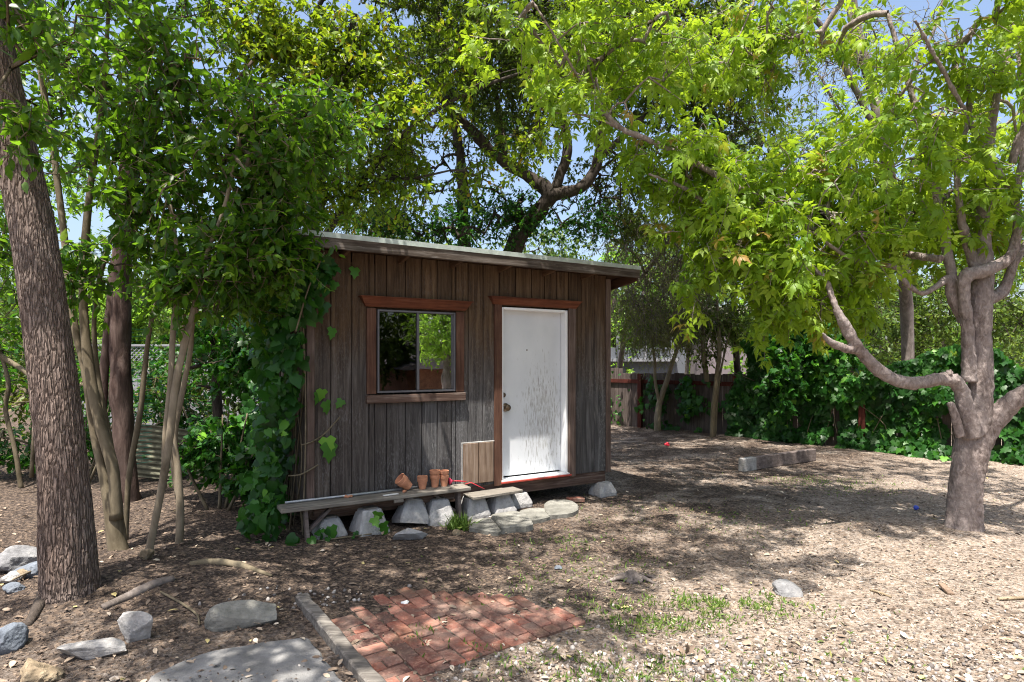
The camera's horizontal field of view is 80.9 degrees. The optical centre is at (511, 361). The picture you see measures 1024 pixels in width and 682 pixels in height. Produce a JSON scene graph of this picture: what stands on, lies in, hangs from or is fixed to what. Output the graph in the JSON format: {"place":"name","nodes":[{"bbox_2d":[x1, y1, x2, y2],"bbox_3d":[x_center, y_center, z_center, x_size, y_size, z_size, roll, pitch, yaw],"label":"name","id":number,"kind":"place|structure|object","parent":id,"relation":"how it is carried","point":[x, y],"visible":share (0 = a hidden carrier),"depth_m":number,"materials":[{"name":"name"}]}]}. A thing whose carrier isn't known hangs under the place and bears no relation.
{"place":"outdoors","nodes":[
{"label":"outdoors","id":0,"kind":"place"},
{"bbox_2d":[148,638,342,681],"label":"stone slab","id":1,"kind":"structure","parent":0,"point":[286,657],"depth_m":3.34,"materials":[{"name":"stone"}]},
{"bbox_2d":[331,587,585,681],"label":"brick paving","id":2,"kind":"structure","parent":0,"point":[539,624],"depth_m":3.83,"materials":[{"name":"brick"}]},
{"bbox_2d":[0,375,1023,681],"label":"ground","id":3,"kind":"structure","parent":0,"point":[1002,541],"depth_m":4.99,"materials":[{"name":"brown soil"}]},
{"bbox_2d":[0,571,22,583],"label":"rock","id":4,"kind":"object","parent":3,"relation":"on","point":[7,578],"visible":0.72,"depth_m":4.56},
{"bbox_2d":[0,622,28,654],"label":"rock","id":5,"kind":"object","parent":3,"relation":"on","point":[14,636],"visible":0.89,"depth_m":3.56,"materials":[{"name":"stone"}]},
{"bbox_2d":[2,582,26,593],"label":"rock","id":6,"kind":"object","parent":3,"relation":"on","point":[11,587],"visible":1,"depth_m":4.35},
{"bbox_2d":[0,545,36,571],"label":"rock","id":7,"kind":"object","parent":3,"relation":"on","point":[14,557],"visible":0.49,"depth_m":4.92,"materials":[{"name":"stone"}]},
{"bbox_2d":[13,561,37,578],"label":"rock","id":8,"kind":"object","parent":3,"relation":"on","point":[32,567],"visible":0.52,"depth_m":4.69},
{"bbox_2d":[24,592,44,625],"bbox_3d":[-3.212,1.652,4.080,0.101,0.129,0.560,0,0,-26],"label":"root","id":9,"kind":"object","parent":3,"relation":"on","point":[37,607],"visible":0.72,"depth_m":3.97,"materials":[{"name":"brown wood"}]},
{"bbox_2d":[0,194,73,487],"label":"sapling","id":10,"kind":"object","parent":3,"relation":"on","point":[4,358],"visible":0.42,"depth_m":8.29,"materials":[{"name":"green plant"}]},
{"bbox_2d":[19,657,64,681],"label":"rock","id":11,"kind":"object","parent":3,"relation":"on","point":[32,670],"visible":0.98,"depth_m":3.22,"materials":[{"name":"stone"}]},
{"bbox_2d":[0,230,90,393],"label":"background tree","id":12,"kind":"object","parent":3,"relation":"on","point":[5,313],"visible":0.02,"depth_m":30.30,"materials":[{"name":"green plant"}]},
{"bbox_2d":[0,308,94,475],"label":"ivy bush","id":13,"kind":"object","parent":3,"relation":"on","point":[24,459],"visible":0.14,"depth_m":8.94,"materials":[{"name":"green plant"}]},
{"bbox_2d":[0,0,101,604],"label":"tree","id":14,"kind":"object","parent":3,"relation":"on","point":[67,555],"visible":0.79,"depth_m":4.13,"materials":[{"name":"brown plant"}]},
{"bbox_2d":[0,121,140,398],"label":"background tree","id":15,"kind":"object","parent":3,"relation":"on","point":[100,167],"visible":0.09,"depth_m":26.49,"materials":[{"name":"green plant"}]},
{"bbox_2d":[0,226,169,379],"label":"background tree","id":16,"kind":"object","parent":3,"relation":"on","point":[76,293],"visible":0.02,"depth_m":32.04,"materials":[{"name":"green plant"}]},
{"bbox_2d":[56,637,125,659],"bbox_3d":[-2.442,1.688,3.499,0.405,0.131,0.136,0,0,0],"label":"rock","id":17,"kind":"object","parent":3,"relation":"on","point":[92,649],"visible":0.91,"depth_m":3.46,"materials":[{"name":"stone"}]},
{"bbox_2d":[0,405,229,480],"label":"ivy bush","id":18,"kind":"object","parent":3,"relation":"on","point":[3,431],"visible":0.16,"depth_m":8.84,"materials":[{"name":"green plant"}]},
{"bbox_2d":[0,0,258,550],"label":"privet tree","id":19,"kind":"object","parent":3,"relation":"on","point":[174,83],"visible":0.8,"depth_m":5.17,"materials":[{"name":"green plant"}]},
{"bbox_2d":[0,335,258,440],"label":"ivy bush","id":20,"kind":"object","parent":3,"relation":"on","point":[19,404],"visible":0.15,"depth_m":11.91,"materials":[{"name":"green plant"}]},
{"bbox_2d":[88,279,176,361],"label":"background tree","id":21,"kind":"object","parent":3,"relation":"on","point":[140,324],"visible":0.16,"depth_m":23.36,"materials":[{"name":"green plant"}]},
{"bbox_2d":[117,611,152,642],"bbox_3d":[-2.291,1.630,3.669,0.227,0.224,0.124,0,0,0],"label":"rock","id":22,"kind":"object","parent":3,"relation":"on","point":[134,626],"visible":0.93,"depth_m":3.63,"materials":[{"name":"stone"}]},
{"bbox_2d":[101,575,174,609],"bbox_3d":[-2.634,1.625,4.240,0.075,0.106,0.476,0,0,34],"label":"bark log","id":23,"kind":"object","parent":3,"relation":"on","point":[139,590],"visible":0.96,"depth_m":4.21,"materials":[{"name":"wood"}]},
{"bbox_2d":[131,329,151,463],"bbox_3d":[-5.019,0.458,8.060,0.005,1.822,0.372,0,0,31],"label":"plastic fence","id":24,"kind":"object","parent":3,"relation":"on","point":[145,399],"visible":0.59,"depth_m":8.12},
{"bbox_2d":[139,548,153,559],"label":"rock","id":25,"kind":"object","parent":3,"relation":"on","point":[146,554],"visible":1,"depth_m":4.92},
{"bbox_2d":[76,353,225,468],"bbox_3d":[-5.867,0.796,9.449,2.799,1.912,1.247,0,0,8],"label":"ivy bush","id":26,"kind":"object","parent":3,"relation":"on","point":[156,404],"visible":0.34,"depth_m":9.35,"materials":[{"name":"green plant"}]},
{"bbox_2d":[96,112,217,539],"bbox_3d":[-3.337,-0.404,5.748,1.102,4.355,1.047,0,0,0],"label":"sapling","id":27,"kind":"object","parent":3,"relation":"on","point":[135,439],"visible":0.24,"depth_m":5.80,"materials":[{"name":"green plant"}]},
{"bbox_2d":[136,424,189,479],"bbox_3d":[-5.131,1.315,8.716,0.780,0.750,0.032,9,-18,-14],"label":"corrugated sheet","id":28,"kind":"object","parent":3,"relation":"on","point":[149,469],"visible":0.33,"depth_m":8.69,"materials":[{"name":"metal"}]},
{"bbox_2d":[12,0,315,502],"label":"dark tree","id":29,"kind":"object","parent":3,"relation":"on","point":[115,357],"visible":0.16,"depth_m":7.37,"materials":[{"name":"green plant"}]},
{"bbox_2d":[77,315,254,424],"bbox_3d":[-7.032,0.362,12.289,4.833,2.731,1.403,0,0,10],"label":"ivy bush","id":30,"kind":"object","parent":3,"relation":"on","point":[154,352],"visible":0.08,"depth_m":12.24,"materials":[{"name":"green plant"}]},
{"bbox_2d":[82,344,257,425],"bbox_3d":[-8.345,0.723,14.995,4.800,2.295,0.050,0,0,0],"label":"lattice fence","id":31,"kind":"object","parent":3,"relation":"on","point":[136,384],"visible":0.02,"depth_m":14.99,"materials":[{"name":"wood"}]},
{"bbox_2d":[132,228,216,379],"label":"background tree","id":32,"kind":"object","parent":3,"relation":"on","point":[158,322],"visible":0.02,"depth_m":29.48,"materials":[{"name":"green plant"}]},
{"bbox_2d":[160,591,199,624],"bbox_3d":[-2.219,1.647,4.048,0.625,0.070,0.060,0,0,39],"label":"root","id":33,"kind":"object","parent":3,"relation":"on","point":[181,603],"visible":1,"depth_m":4.05,"materials":[{"name":"brown plant"}]},
{"bbox_2d":[166,251,231,346],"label":"background tree","id":34,"kind":"object","parent":3,"relation":"on","point":[199,320],"visible":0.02,"depth_m":16.68,"materials":[{"name":"green plant"}]},
{"bbox_2d":[150,309,259,491],"bbox_3d":[-3.914,0.339,8.334,1.800,2.781,2.684,0,0,-37],"label":"ivy bush","id":35,"kind":"object","parent":3,"relation":"on","point":[229,365],"visible":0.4,"depth_m":7.90,"materials":[{"name":"green plant"}]},
{"bbox_2d":[188,294,222,418],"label":"dead tree","id":36,"kind":"object","parent":3,"relation":"on","point":[217,407],"visible":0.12,"depth_m":9.14,"materials":[{"name":"wood"}]},
{"bbox_2d":[161,413,258,510],"bbox_3d":[-3.288,1.190,6.955,1.589,1.158,0.837,0,0,0],"label":"ivy bush","id":37,"kind":"object","parent":3,"relation":"on","point":[203,447],"visible":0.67,"depth_m":6.88,"materials":[{"name":"green plant"}]},
{"bbox_2d":[189,558,272,576],"bbox_3d":[-2.197,1.611,4.750,0.790,0.070,0.137,0,0,16],"label":"root","id":38,"kind":"object","parent":3,"relation":"on","point":[226,562],"visible":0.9,"depth_m":4.77,"materials":[{"name":"brown plant"}]},
{"bbox_2d":[120,57,357,557],"bbox_3d":[-2.322,-0.344,5.130,1.869,4.251,1.302,0,0,0],"label":"sapling","id":39,"kind":"object","parent":3,"relation":"on","point":[258,145],"visible":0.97,"depth_m":4.97,"materials":[{"name":"green plant"}]},
{"bbox_2d":[204,600,276,631],"bbox_3d":[-1.742,1.641,3.864,0.435,0.173,0.147,0,0,-18],"label":"rock","id":40,"kind":"object","parent":3,"relation":"on","point":[228,616],"visible":0.9,"depth_m":3.83,"materials":[{"name":"stone"}]},
{"bbox_2d":[170,74,389,543],"bbox_3d":[-2.116,-0.458,5.713,2.107,4.447,1.402,0,0,30],"label":"sapling","id":41,"kind":"object","parent":3,"relation":"on","point":[327,167],"visible":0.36,"depth_m":5.52,"materials":[{"name":"green plant"}]},
{"bbox_2d":[311,514,347,539],"bbox_3d":[-1.802,1.633,5.936,0.305,0.221,0.306,0,0,-29],"label":"pier block","id":42,"kind":"object","parent":3,"relation":"on","point":[330,520],"depth_m":5.86,"materials":[{"name":"concrete"}]},
{"bbox_2d":[295,593,386,681],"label":"edging board","id":43,"kind":"object","parent":3,"relation":"on","point":[354,661],"visible":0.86,"depth_m":3.54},
{"bbox_2d":[348,505,389,536],"bbox_3d":[-1.438,1.608,6.049,0.334,0.292,0.336,0,0,-36],"label":"pier block","id":44,"kind":"object","parent":3,"relation":"on","point":[360,522],"depth_m":5.94,"materials":[{"name":"concrete"}]},
{"bbox_2d":[277,483,470,542],"bbox_3d":[-1.337,1.573,6.105,1.950,0.426,0.242,0,0,-31],"label":"bench","id":45,"kind":"object","parent":3,"relation":"on","point":[321,509],"visible":0.84,"depth_m":6.01,"materials":[{"name":"grey wood"}]},
{"bbox_2d":[285,486,418,503],"bbox_3d":[-1.571,1.344,6.077,1.381,0.027,0.040,0,0,-32],"label":"pipe","id":46,"kind":"object","parent":45,"relation":"on","point":[338,496],"visible":0.89,"depth_m":5.99,"materials":[{"name":"metal"}]},
{"bbox_2d":[398,476,411,489],"bbox_3d":[-1.128,1.276,6.310,0.157,0.157,0.144,0,0,0],"label":"terracotta pot","id":47,"kind":"object","parent":45,"relation":"on","point":[406,484],"visible":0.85,"depth_m":6.28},
{"bbox_2d":[395,473,405,484],"bbox_3d":[-1.151,1.253,6.297,0.156,0.157,0.144,0,0,0],"label":"terracotta pot","id":48,"kind":"object","parent":47,"relation":"on","point":[400,479],"visible":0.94,"depth_m":6.29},
{"bbox_2d":[417,479,427,489],"bbox_3d":[-0.956,1.304,6.413,0.112,0.109,0.112,0,0,0],"label":"terracotta pot","id":49,"kind":"object","parent":45,"relation":"on","point":[422,484],"visible":0.9,"depth_m":6.37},
{"bbox_2d":[430,475,439,487],"bbox_3d":[-0.836,1.296,6.514,0.112,0.126,0.112,0,0,0],"label":"terracotta pot","id":50,"kind":"object","parent":45,"relation":"on","point":[434,481],"visible":0.88,"depth_m":6.48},
{"bbox_2d":[430,469,439,475],"bbox_3d":[-0.836,1.241,6.514,0.117,0.126,0.117,0,0,0],"label":"terracotta pot","id":51,"kind":"object","parent":50,"relation":"on","point":[434,472],"visible":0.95,"depth_m":6.48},
{"bbox_2d":[440,474,448,486],"bbox_3d":[-0.741,1.299,6.559,0.105,0.121,0.105,0,0,0],"label":"terracotta pot","id":52,"kind":"object","parent":45,"relation":"on","point":[444,481],"visible":0.87,"depth_m":6.52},
{"bbox_2d":[349,222,452,244],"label":"background tree","id":53,"kind":"object","parent":3,"relation":"on","point":[422,237],"depth_m":29.73,"materials":[{"name":"green plant"}]},
{"bbox_2d":[185,0,633,237],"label":"tree","id":54,"kind":"object","parent":3,"relation":"on","point":[329,59],"visible":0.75,"depth_m":7.92,"materials":[{"name":"green plant"}]},
{"bbox_2d":[392,528,427,539],"bbox_3d":[-0.990,1.680,5.825,0.350,0.150,0.160,0,0,-25],"label":"broken concrete","id":55,"kind":"object","parent":3,"relation":"on","point":[409,534],"visible":0.91,"depth_m":5.78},
{"bbox_2d":[392,497,429,523],"bbox_3d":[-1.062,1.574,6.344,0.325,0.272,0.325,11,-19,-28],"label":"pier block","id":56,"kind":"object","parent":3,"relation":"on","point":[412,510],"depth_m":6.23,"materials":[{"name":"concrete"}]},
{"bbox_2d":[426,496,453,526],"bbox_3d":[-0.792,1.603,6.470,0.316,0.282,0.316,0,0,-24],"label":"pier block","id":57,"kind":"object","parent":3,"relation":"on","point":[436,508],"depth_m":6.36,"materials":[{"name":"concrete"}]},
{"bbox_2d":[439,511,482,530],"bbox_3d":[-0.537,1.675,6.278,0.452,0.252,0.387,0,0,-44],"label":"grass tuft","id":58,"kind":"object","parent":3,"relation":"on","point":[458,523],"visible":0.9,"depth_m":6.22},
{"bbox_2d":[461,496,490,520],"bbox_3d":[-0.428,1.631,6.758,0.306,0.245,0.305,0,0,-29],"label":"pier block","id":59,"kind":"object","parent":3,"relation":"on","point":[477,509],"depth_m":6.65,"materials":[{"name":"concrete"}]},
{"bbox_2d":[463,486,522,499],"bbox_3d":[-0.209,1.494,6.830,0.651,0.040,0.240,0,0,-33],"label":"step plank","id":60,"kind":"object","parent":59,"relation":"on","point":[483,494],"visible":1,"depth_m":6.78,"materials":[{"name":"wood"}]},
{"bbox_2d":[469,518,500,535],"bbox_3d":[-0.275,1.749,6.264,0.347,0.114,0.531,0,0,0],"label":"stepping stone","id":61,"kind":"object","parent":3,"relation":"on","point":[486,526],"visible":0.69,"depth_m":6.15,"materials":[{"name":"stone"}]},
{"bbox_2d":[487,495,516,514],"bbox_3d":[-0.136,1.632,6.931,0.306,0.243,0.308,0,0,-32],"label":"pier block","id":62,"kind":"object","parent":3,"relation":"on","point":[501,504],"depth_m":6.83,"materials":[{"name":"concrete"}]},
{"bbox_2d":[0,289,1023,388],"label":"distant woods","id":63,"kind":"object","parent":3,"relation":"on","point":[922,351],"visible":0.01,"depth_m":39.31,"materials":[{"name":"green plant"}]},
{"bbox_2d":[491,511,532,534],"bbox_3d":[0.004,1.724,6.370,0.389,0.141,0.589,0,0,-15],"label":"stepping stone","id":64,"kind":"object","parent":3,"relation":"on","point":[512,522],"visible":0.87,"depth_m":6.21,"materials":[{"name":"stone"}]},
{"bbox_2d":[510,491,532,508],"bbox_3d":[0.056,1.651,7.232,0.305,0.185,0.305,0,0,-29],"label":"pier block","id":65,"kind":"object","parent":3,"relation":"on","point":[522,500],"depth_m":7.12,"materials":[{"name":"concrete"}]},
{"bbox_2d":[277,229,640,519],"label":"shed","id":66,"kind":"structure","parent":65,"relation":"on","point":[486,369],"depth_m":6.75,"materials":[{"name":"wood"}]},
{"bbox_2d":[233,237,388,545],"bbox_3d":[-2.656,0.253,6.492,2.956,3.158,1.218,0,0,44],"label":"climbing ivy","id":67,"kind":"object","parent":66,"relation":"attached to","point":[273,415],"visible":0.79,"depth_m":5.83,"materials":[{"name":"green plant"}]},
{"bbox_2d":[358,295,473,403],"bbox_3d":[-1.014,-0.121,6.485,1.295,1.111,0.126,0,0,-31],"label":"window","id":68,"kind":"structure","parent":66,"relation":"in","point":[407,351],"depth_m":6.48,"materials":[{"name":"brown wood"}]},
{"bbox_2d":[503,310,559,475],"bbox_3d":[0.244,0.375,7.369,0.890,1.995,0.120,0,0,-31],"label":"door","id":69,"kind":"structure","parent":66,"relation":"in","point":[531,340],"depth_m":7.39,"materials":[{"name":"white paint"}]},
{"bbox_2d":[520,508,549,523],"bbox_3d":[0.280,1.741,6.656,0.410,0.115,0.586,0,0,0],"label":"stepping stone","id":70,"kind":"object","parent":3,"relation":"on","point":[538,515],"visible":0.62,"depth_m":6.63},
{"bbox_2d":[474,219,598,260],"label":"background tree","id":71,"kind":"object","parent":3,"relation":"on","point":[551,252],"visible":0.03,"depth_m":32.18,"materials":[{"name":"green plant"}]},
{"bbox_2d":[544,500,577,519],"bbox_3d":[0.572,1.728,6.949,0.403,0.116,0.731,0,0,0],"label":"stepping stone","id":72,"kind":"object","parent":3,"relation":"on","point":[555,509],"visible":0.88,"depth_m":6.83,"materials":[{"name":"stone"}]},
{"bbox_2d":[566,497,584,501],"bbox_3d":[0.780,1.697,7.383,0.210,0.050,0.100,3,-1,-20],"label":"loose brick","id":73,"kind":"object","parent":3,"relation":"on","point":[577,499],"visible":0.82,"depth_m":7.35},
{"bbox_2d":[325,0,830,266],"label":"oak tree","id":74,"kind":"object","parent":3,"relation":"on","point":[488,101],"visible":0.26,"depth_m":10.00,"materials":[{"name":"green plant"}]},
{"bbox_2d":[341,110,623,258],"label":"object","id":75,"kind":"object","parent":74,"relation":"attached to","point":[518,214],"visible":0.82,"depth_m":10.90,"materials":[{"name":"green plant"}]},
{"bbox_2d":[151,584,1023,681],"bbox_3d":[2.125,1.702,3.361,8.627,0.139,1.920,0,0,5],"label":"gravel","id":76,"kind":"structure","parent":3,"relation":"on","point":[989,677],"depth_m":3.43,"materials":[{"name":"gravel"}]},
{"bbox_2d":[588,481,616,497],"bbox_3d":[1.187,1.662,7.875,0.286,0.184,0.285,0,0,-29],"label":"pier block","id":77,"kind":"object","parent":3,"relation":"on","point":[602,489],"depth_m":7.78,"materials":[{"name":"concrete"}]},
{"bbox_2d":[603,569,656,583],"bbox_3d":[0.929,1.726,4.804,0.486,0.131,0.187,0,0,0],"label":"stump","id":78,"kind":"object","parent":3,"relation":"on","point":[632,576],"visible":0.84,"depth_m":4.76,"materials":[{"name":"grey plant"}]},
{"bbox_2d":[597,236,668,372],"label":"background tree","id":79,"kind":"object","parent":3,"relation":"on","point":[613,337],"visible":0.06,"depth_m":21.69,"materials":[{"name":"green plant"}]},
{"bbox_2d":[611,323,685,373],"bbox_3d":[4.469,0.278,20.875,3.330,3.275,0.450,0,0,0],"label":"neighbour house","id":80,"kind":"structure","parent":3,"relation":"on","point":[679,367],"depth_m":20.90,"materials":[{"name":"paint"}]},
{"bbox_2d":[611,297,705,430],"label":"tree","id":81,"kind":"object","parent":3,"relation":"on","point":[660,396],"visible":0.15,"depth_m":14.79,"materials":[{"name":"green plant"}]},
{"bbox_2d":[576,201,746,378],"bbox_3d":[3.908,-1.098,14.078,4.024,5.649,5.399,0,0,21],"label":"tree","id":82,"kind":"object","parent":3,"relation":"on","point":[652,263],"visible":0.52,"depth_m":13.29,"materials":[{"name":"green plant"}]},
{"bbox_2d":[590,223,741,345],"bbox_3d":[8.414,-2.602,33.900,9.711,10.631,7.934,0,0,0],"label":"background tree","id":83,"kind":"object","parent":3,"relation":"on","point":[641,274],"visible":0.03,"depth_m":33.32,"materials":[{"name":"green plant"}]},
{"bbox_2d":[672,643,694,654],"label":"dry leaf","id":84,"kind":"object","parent":3,"relation":"on","point":[689,649],"visible":0.99,"depth_m":3.52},
{"bbox_2d":[629,243,743,373],"bbox_3d":[7.487,-1.532,25.892,5.344,7.219,4.419,0,0,0],"label":"background tree","id":85,"kind":"object","parent":3,"relation":"on","point":[702,291],"visible":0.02,"depth_m":25.66,"materials":[{"name":"green plant"}]},
{"bbox_2d":[650,247,747,373],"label":"background tree","id":86,"kind":"object","parent":3,"relation":"on","point":[741,302],"visible":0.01,"depth_m":31.18,"materials":[{"name":"green plant"}]},
{"bbox_2d":[387,473,1023,681],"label":"grass","id":87,"kind":"structure","parent":3,"relation":"on","point":[711,608],"depth_m":3.99,"materials":[{"name":"plant"}]},
{"bbox_2d":[673,289,748,436],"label":"tree","id":88,"kind":"object","parent":3,"relation":"on","point":[715,396],"visible":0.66,"depth_m":13.50,"materials":[{"name":"green plant"}]},
{"bbox_2d":[690,306,747,374],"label":"neighbour house","id":89,"kind":"structure","parent":3,"relation":"on","point":[694,368],"depth_m":23.00,"materials":[{"name":"paint"}]},
{"bbox_2d":[611,103,848,374],"bbox_3d":[4.814,-2.086,13.908,5.745,7.739,3.369,0,0,0],"label":"tree","id":90,"kind":"object","parent":3,"relation":"on","point":[736,354],"visible":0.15,"depth_m":13.79,"materials":[{"name":"green plant"}]},
{"bbox_2d":[454,0,1023,531],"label":"maple tree","id":91,"kind":"object","parent":3,"relation":"on","point":[750,226],"visible":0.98,"depth_m":5.96,"materials":[{"name":"green plant"}]},
{"bbox_2d":[722,309,791,374],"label":"background tree","id":92,"kind":"object","parent":3,"relation":"on","point":[731,367],"visible":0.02,"depth_m":20.17,"materials":[{"name":"green plant"}]},
{"bbox_2d":[738,448,815,471],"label":"concrete blocks","id":93,"kind":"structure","parent":3,"relation":"on","point":[751,463],"depth_m":9.70,"materials":[{"name":"concrete"}]},
{"bbox_2d":[772,579,802,596],"bbox_3d":[2.078,1.707,4.536,0.205,0.099,0.192,0,0,0],"label":"rock","id":94,"kind":"object","parent":3,"relation":"on","point":[784,587],"visible":0.99,"depth_m":4.50,"materials":[{"name":"stone"}]},
{"bbox_2d":[611,368,1010,453],"bbox_3d":[5.067,0.940,13.810,0.165,1.559,17.603,0,0,-43],"label":"board fence","id":95,"kind":"object","parent":3,"relation":"on","point":[623,383],"visible":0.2,"depth_m":14.98,"materials":[{"name":"red wood"}]},
{"bbox_2d":[611,371,637,425],"bbox_3d":[1.984,1.020,16.908,0.385,1.656,3.839,0,0,-44],"label":"ivy","id":96,"kind":"object","parent":95,"relation":"attached to","point":[616,411],"visible":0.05,"depth_m":16.08,"materials":[{"name":"green plant"}]},
{"bbox_2d":[622,375,749,432],"bbox_3d":[4.096,1.084,14.609,0.428,1.508,3.526,0,0,-42],"label":"ivy","id":97,"kind":"object","parent":95,"relation":"attached to","point":[685,390],"visible":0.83,"depth_m":14.53,"materials":[{"name":"green plant"}]},
{"bbox_2d":[753,321,870,425],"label":"ivy covered tree","id":98,"kind":"object","parent":3,"relation":"on","point":[789,383],"visible":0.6,"depth_m":12.09,"materials":[{"name":"green plant"}]},
{"bbox_2d":[700,0,998,360],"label":"tree","id":99,"kind":"object","parent":3,"relation":"on","point":[906,320],"visible":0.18,"depth_m":9.67,"materials":[{"name":"grey bark"},{"name":"green leaf"}]},
{"bbox_2d":[809,251,918,375],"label":"background tree","id":100,"kind":"object","parent":3,"relation":"on","point":[886,315],"visible":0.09,"depth_m":16.40,"materials":[{"name":"green plant"}]},
{"bbox_2d":[724,339,1023,464],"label":"ivy hedge","id":101,"kind":"object","parent":3,"relation":"on","point":[910,415],"visible":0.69,"depth_m":11.58,"materials":[{"name":"green plant"}]},
{"bbox_2d":[812,253,941,376],"bbox_3d":[16.276,-2.798,30.207,8.639,10.386,8.100,0,0,0],"label":"background tree","id":102,"kind":"object","parent":3,"relation":"on","point":[879,337],"visible":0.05,"depth_m":28.85,"materials":[{"name":"green plant"}]},
{"bbox_2d":[856,249,960,377],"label":"background tree","id":103,"kind":"object","parent":3,"relation":"on","point":[922,335],"visible":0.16,"depth_m":18.71,"materials":[{"name":"green plant"}]},
{"bbox_2d":[938,582,954,594],"bbox_3d":[3.217,1.686,4.452,0.045,0.020,0.170,3,6,14],"label":"wood offcut","id":104,"kind":"object","parent":3,"relation":"on","point":[946,588],"visible":1,"depth_m":4.44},
{"bbox_2d":[877,210,1023,365],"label":"background tree","id":105,"kind":"object","parent":3,"relation":"on","point":[997,343],"visible":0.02,"depth_m":30.49,"materials":[{"name":"green plant"}]},
{"bbox_2d":[899,258,1023,368],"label":"background tree","id":106,"kind":"object","parent":3,"relation":"on","point":[1007,309],"visible":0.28,"depth_m":17.11,"materials":[{"name":"green plant"}]},
{"bbox_2d":[920,237,1023,366],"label":"background tree","id":107,"kind":"object","parent":3,"relation":"on","point":[1022,333],"visible":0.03,"depth_m":29.32,"materials":[{"name":"green plant"}]},
{"bbox_2d":[961,208,1023,362],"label":"background tree","id":108,"kind":"object","parent":3,"relation":"on","point":[1021,293],"visible":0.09,"depth_m":19.19,"materials":[{"name":"green plant"}]},
{"bbox_2d":[997,596,1023,599],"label":"stick","id":109,"kind":"object","parent":3,"relation":"on","point":[1013,598],"visible":1,"depth_m":4.29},
{"bbox_2d":[0,0,1023,361],"label":"sky","id":110,"kind":"structure","parent":0,"point":[986,7],"materials":[{"name":"blue"}]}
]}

